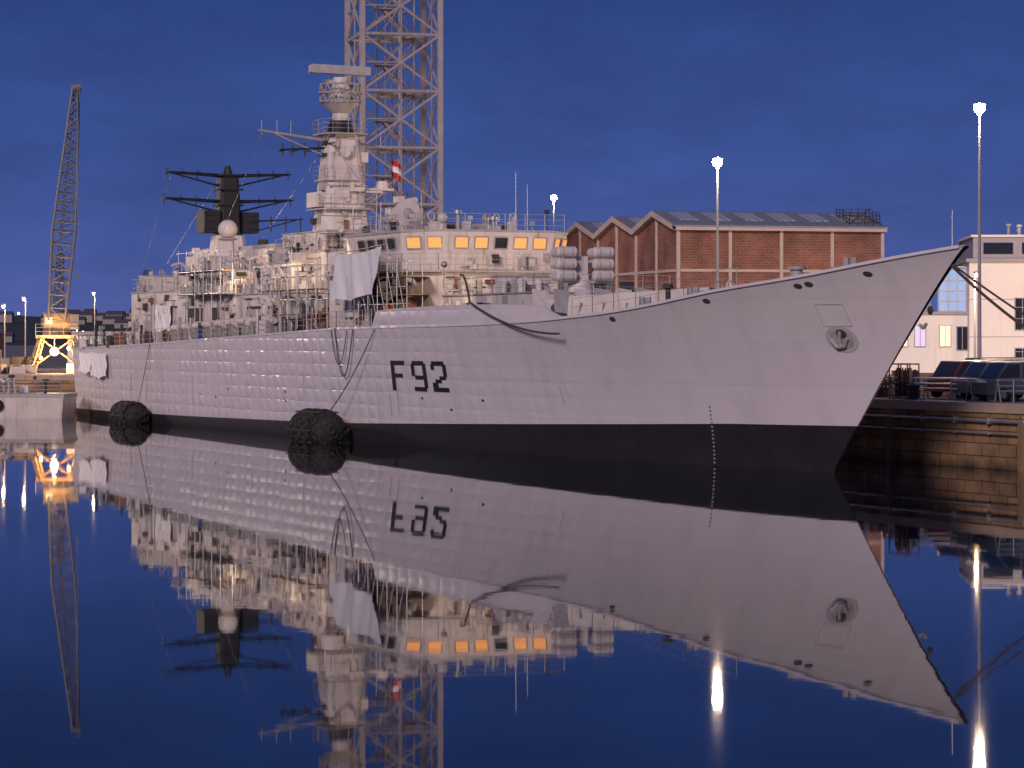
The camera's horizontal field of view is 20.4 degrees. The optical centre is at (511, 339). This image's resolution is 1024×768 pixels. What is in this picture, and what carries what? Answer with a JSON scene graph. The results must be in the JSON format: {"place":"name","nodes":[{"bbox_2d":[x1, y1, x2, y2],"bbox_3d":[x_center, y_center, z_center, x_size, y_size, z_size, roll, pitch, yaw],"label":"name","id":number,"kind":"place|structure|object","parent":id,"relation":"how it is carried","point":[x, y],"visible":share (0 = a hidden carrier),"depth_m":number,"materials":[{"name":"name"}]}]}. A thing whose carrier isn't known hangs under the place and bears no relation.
{"place":"outdoors","nodes":[
{"label":"outdoors","id":0,"kind":"place"},
{"bbox_2d":[0,325,6,357],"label":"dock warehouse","id":1,"kind":"structure","parent":0,"point":[1,338],"depth_m":312.03,"materials":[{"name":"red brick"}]},
{"bbox_2d":[0,316,131,344],"bbox_3d":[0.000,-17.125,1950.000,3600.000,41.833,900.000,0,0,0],"label":"hill","id":2,"kind":"structure","parent":0,"point":[17,327],"depth_m":1796.28,"materials":[{"name":"black"}]},
{"bbox_2d":[0,309,131,341],"bbox_3d":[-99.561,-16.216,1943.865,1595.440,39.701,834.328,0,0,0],"label":"distant houses","id":3,"kind":"structure","parent":2,"relation":"on","point":[116,318],"depth_m":1989.50,"materials":[{"name":"grey"}]},
{"bbox_2d":[0,412,1023,767],"bbox_3d":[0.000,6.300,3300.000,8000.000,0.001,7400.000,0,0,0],"label":"water","id":4,"kind":"structure","parent":0,"point":[176,596],"depth_m":66.60,"materials":[{"name":"blue liquid"}]},
{"bbox_2d":[0,381,76,411],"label":"quay wall","id":5,"kind":"structure","parent":4,"relation":"in","point":[64,386],"depth_m":246.00,"materials":[{"name":"stone"}]},
{"bbox_2d":[0,375,74,380],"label":"coping","id":6,"kind":"object","parent":5,"relation":"on","point":[41,377],"visible":0.28,"depth_m":245.88,"materials":[{"name":"concrete"}]},
{"bbox_2d":[0,375,77,417],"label":"pontoon","id":7,"kind":"object","parent":4,"relation":"on","point":[23,402],"visible":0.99,"depth_m":226.70,"materials":[{"name":"paint"}]},
{"bbox_2d":[109,400,148,423],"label":"dock fender","id":8,"kind":"object","parent":4,"relation":"in","point":[127,412],"visible":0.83,"depth_m":212.11,"materials":[{"name":"rubber"}]},
{"bbox_2d":[286,408,348,442],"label":"dock fender","id":9,"kind":"object","parent":4,"relation":"in","point":[312,425],"visible":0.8,"depth_m":173.31,"materials":[{"name":"rubber"}]},
{"bbox_2d":[71,64,968,471],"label":"frigate","id":10,"kind":"object","parent":4,"relation":"on","point":[405,328],"visible":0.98,"depth_m":162.57,"materials":[{"name":"grey metal"}]},
{"bbox_2d":[841,408,1023,470],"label":"quay wall","id":11,"kind":"structure","parent":4,"relation":"in","point":[985,451],"depth_m":141.95,"materials":[{"name":"stone"}]},
{"bbox_2d":[858,409,1023,471],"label":"pipes and ladders","id":12,"kind":"object","parent":11,"relation":"attached to","point":[890,427],"visible":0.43,"depth_m":142.85,"materials":[{"name":"metal"}]},
{"bbox_2d":[869,398,1023,413],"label":"coping","id":13,"kind":"object","parent":11,"relation":"on","point":[987,407],"visible":0.11,"depth_m":141.40,"materials":[{"name":"concrete"}]},
{"bbox_2d":[904,383,921,399],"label":"mooring bollard","id":14,"kind":"object","parent":13,"relation":"on","point":[912,391],"visible":1,"depth_m":146.23,"materials":[{"name":"metal"}]},
{"bbox_2d":[0,345,1023,402],"bbox_3d":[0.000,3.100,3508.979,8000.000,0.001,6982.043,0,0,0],"label":"ground","id":15,"kind":"structure","parent":0,"point":[53,365],"depth_m":366.45,"materials":[{"name":"concrete"}]},
{"bbox_2d":[1,304,5,357],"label":"street lamp","id":16,"kind":"object","parent":15,"relation":"on","point":[3,305],"visible":0.73,"depth_m":294.94,"materials":[{"name":"grey metal"}]},
{"bbox_2d":[22,297,25,356],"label":"street lamp","id":17,"kind":"object","parent":15,"relation":"on","point":[23,298],"visible":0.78,"depth_m":296.93,"materials":[{"name":"grey metal"}]},
{"bbox_2d":[0,350,73,373],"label":"stacked crates","id":18,"kind":"object","parent":15,"relation":"on","point":[14,365],"visible":0.2,"depth_m":257.37,"materials":[{"name":"paint"}]},
{"bbox_2d":[29,83,81,372],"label":"dockside jib crane","id":19,"kind":"object","parent":15,"relation":"on","point":[60,324],"visible":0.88,"depth_m":259.97,"materials":[{"name":"paint"}]},
{"bbox_2d":[91,291,95,345],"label":"street lamp","id":20,"kind":"object","parent":15,"relation":"on","point":[93,292],"visible":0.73,"depth_m":299.94,"materials":[{"name":"grey metal"}]},
{"bbox_2d":[68,331,131,363],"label":"white dock shed","id":21,"kind":"structure","parent":15,"relation":"on","point":[80,334],"depth_m":319.94,"materials":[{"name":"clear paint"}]},
{"bbox_2d":[345,0,442,229],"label":"lattice crane tower","id":22,"kind":"structure","parent":15,"relation":"on","point":[400,93],"depth_m":253.10,"materials":[{"name":"metal"}]},
{"bbox_2d":[551,195,556,230],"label":"street lamp","id":23,"kind":"object","parent":15,"relation":"on","point":[553,198],"visible":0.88,"depth_m":299.92,"materials":[{"name":"beige metal"}]},
{"bbox_2d":[712,157,721,288],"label":"street lamp","id":24,"kind":"object","parent":15,"relation":"on","point":[717,162],"visible":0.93,"depth_m":197.92,"materials":[{"name":"beige metal"}]},
{"bbox_2d":[564,208,887,291],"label":"brick workshop","id":25,"kind":"structure","parent":15,"relation":"on","point":[651,246],"depth_m":263.66,"materials":[{"name":"brick"}]},
{"bbox_2d":[876,380,890,396],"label":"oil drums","id":26,"kind":"object","parent":15,"relation":"on","point":[878,394],"visible":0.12,"depth_m":153.64,"materials":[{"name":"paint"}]},
{"bbox_2d":[880,376,893,397],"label":"safety barrier","id":27,"kind":"object","parent":15,"relation":"on","point":[885,386],"visible":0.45,"depth_m":151.46,"materials":[{"name":"grey metal"}]},
{"bbox_2d":[889,363,919,397],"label":"gas bottle rack","id":28,"kind":"object","parent":15,"relation":"on","point":[904,378],"visible":0.93,"depth_m":149.44,"materials":[{"name":"metal"}]},
{"bbox_2d":[888,377,928,398],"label":"safety barrier","id":29,"kind":"object","parent":15,"relation":"on","point":[892,387],"visible":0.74,"depth_m":150.10,"materials":[{"name":"metal"}]},
{"bbox_2d":[886,373,951,395],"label":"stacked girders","id":30,"kind":"object","parent":15,"relation":"on","point":[930,375],"visible":0.07,"depth_m":156.04,"materials":[{"name":"metal"}]},
{"bbox_2d":[914,377,956,398],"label":"safety barrier","id":31,"kind":"object","parent":15,"relation":"on","point":[915,378],"visible":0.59,"depth_m":147.55,"materials":[{"name":"metal"}]},
{"bbox_2d":[875,376,1023,401],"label":"quay guard rail","id":32,"kind":"object","parent":15,"relation":"on","point":[1013,389],"visible":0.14,"depth_m":139.44,"materials":[{"name":"metal"}]},
{"bbox_2d":[888,235,1023,373],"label":"walls","id":33,"kind":"structure","parent":15,"relation":"on","point":[1002,276],"depth_m":249.98,"materials":[{"name":"white paint"}]},
{"bbox_2d":[903,243,1023,356],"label":"windows","id":34,"kind":"structure","parent":33,"relation":"attached to","point":[951,293],"depth_m":252.66,"materials":[{"name":"blue glass"}]},
{"bbox_2d":[1006,224,1021,234],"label":"roof plant","id":35,"kind":"object","parent":33,"relation":"on","point":[1019,226],"visible":0.78,"depth_m":256.75,"materials":[{"name":"grey paint"}]},
{"bbox_2d":[949,378,967,399],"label":"safety barrier","id":36,"kind":"object","parent":15,"relation":"on","point":[951,385],"visible":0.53,"depth_m":145.83,"materials":[{"name":"metal"}]},
{"bbox_2d":[923,360,1012,397],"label":"parked van","id":37,"kind":"object","parent":15,"relation":"on","point":[958,368],"visible":0.28,"depth_m":149.64,"materials":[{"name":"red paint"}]},
{"bbox_2d":[965,379,976,400],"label":"safety barrier","id":38,"kind":"object","parent":15,"relation":"on","point":[969,384],"visible":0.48,"depth_m":142.37,"materials":[{"name":"metal"}]},
{"bbox_2d":[974,271,977,357],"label":"street lamp","id":39,"kind":"object","parent":15,"relation":"on","point":[976,273],"visible":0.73,"depth_m":211.94,"materials":[{"name":"grey metal"}]},
{"bbox_2d":[973,103,984,357],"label":"street lamp","id":40,"kind":"object","parent":15,"relation":"on","point":[979,108],"visible":0.9,"depth_m":184.91,"materials":[{"name":"beige metal"}]},
{"bbox_2d":[953,361,1022,398],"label":"parked van","id":41,"kind":"object","parent":15,"relation":"on","point":[975,369],"visible":0.34,"depth_m":145.63,"materials":[{"name":"paint"}]},
{"bbox_2d":[965,357,1023,359],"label":"parked van","id":42,"kind":"object","parent":15,"relation":"on","point":[990,357],"visible":0.02,"depth_m":175.38,"materials":[{"name":"paint"}]},
{"bbox_2d":[969,361,1023,401],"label":"parked van","id":43,"kind":"object","parent":15,"relation":"on","point":[985,383],"visible":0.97,"depth_m":141.43,"materials":[{"name":"paint"}]},
{"bbox_2d":[980,394,1016,401],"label":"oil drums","id":44,"kind":"object","parent":15,"relation":"on","point":[989,398],"visible":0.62,"depth_m":141.83,"materials":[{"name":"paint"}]},
{"bbox_2d":[980,358,1023,360],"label":"parked van","id":45,"kind":"object","parent":15,"relation":"on","point":[1013,359],"visible":0.03,"depth_m":169.02,"materials":[{"name":"paint"}]},
{"bbox_2d":[994,379,1023,402],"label":"safety barrier","id":46,"kind":"object","parent":15,"relation":"on","point":[998,386],"visible":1,"depth_m":139.90,"materials":[{"name":"metal"}]},
{"bbox_2d":[0,0,1023,316],"label":"sky","id":47,"kind":"structure","parent":0,"point":[606,108],"materials":[{"name":"blue"}]},
{"bbox_2d":[893,369,917,391],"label":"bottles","id":48,"kind":"object","parent":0,"point":[915,372],"visible":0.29,"depth_m":151.19,"materials":[{"name":"paint"}]},
{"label":"mooring bollard","id":49,"kind":"object","parent":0,"visible":0},
{"bbox_2d":[951,264,1023,327],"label":"mooring rope","id":50,"kind":"object","parent":49,"relation":"attached to","point":[958,270],"visible":1,"depth_m":125.36,"materials":[{"name":"black fabric"}]}
]}

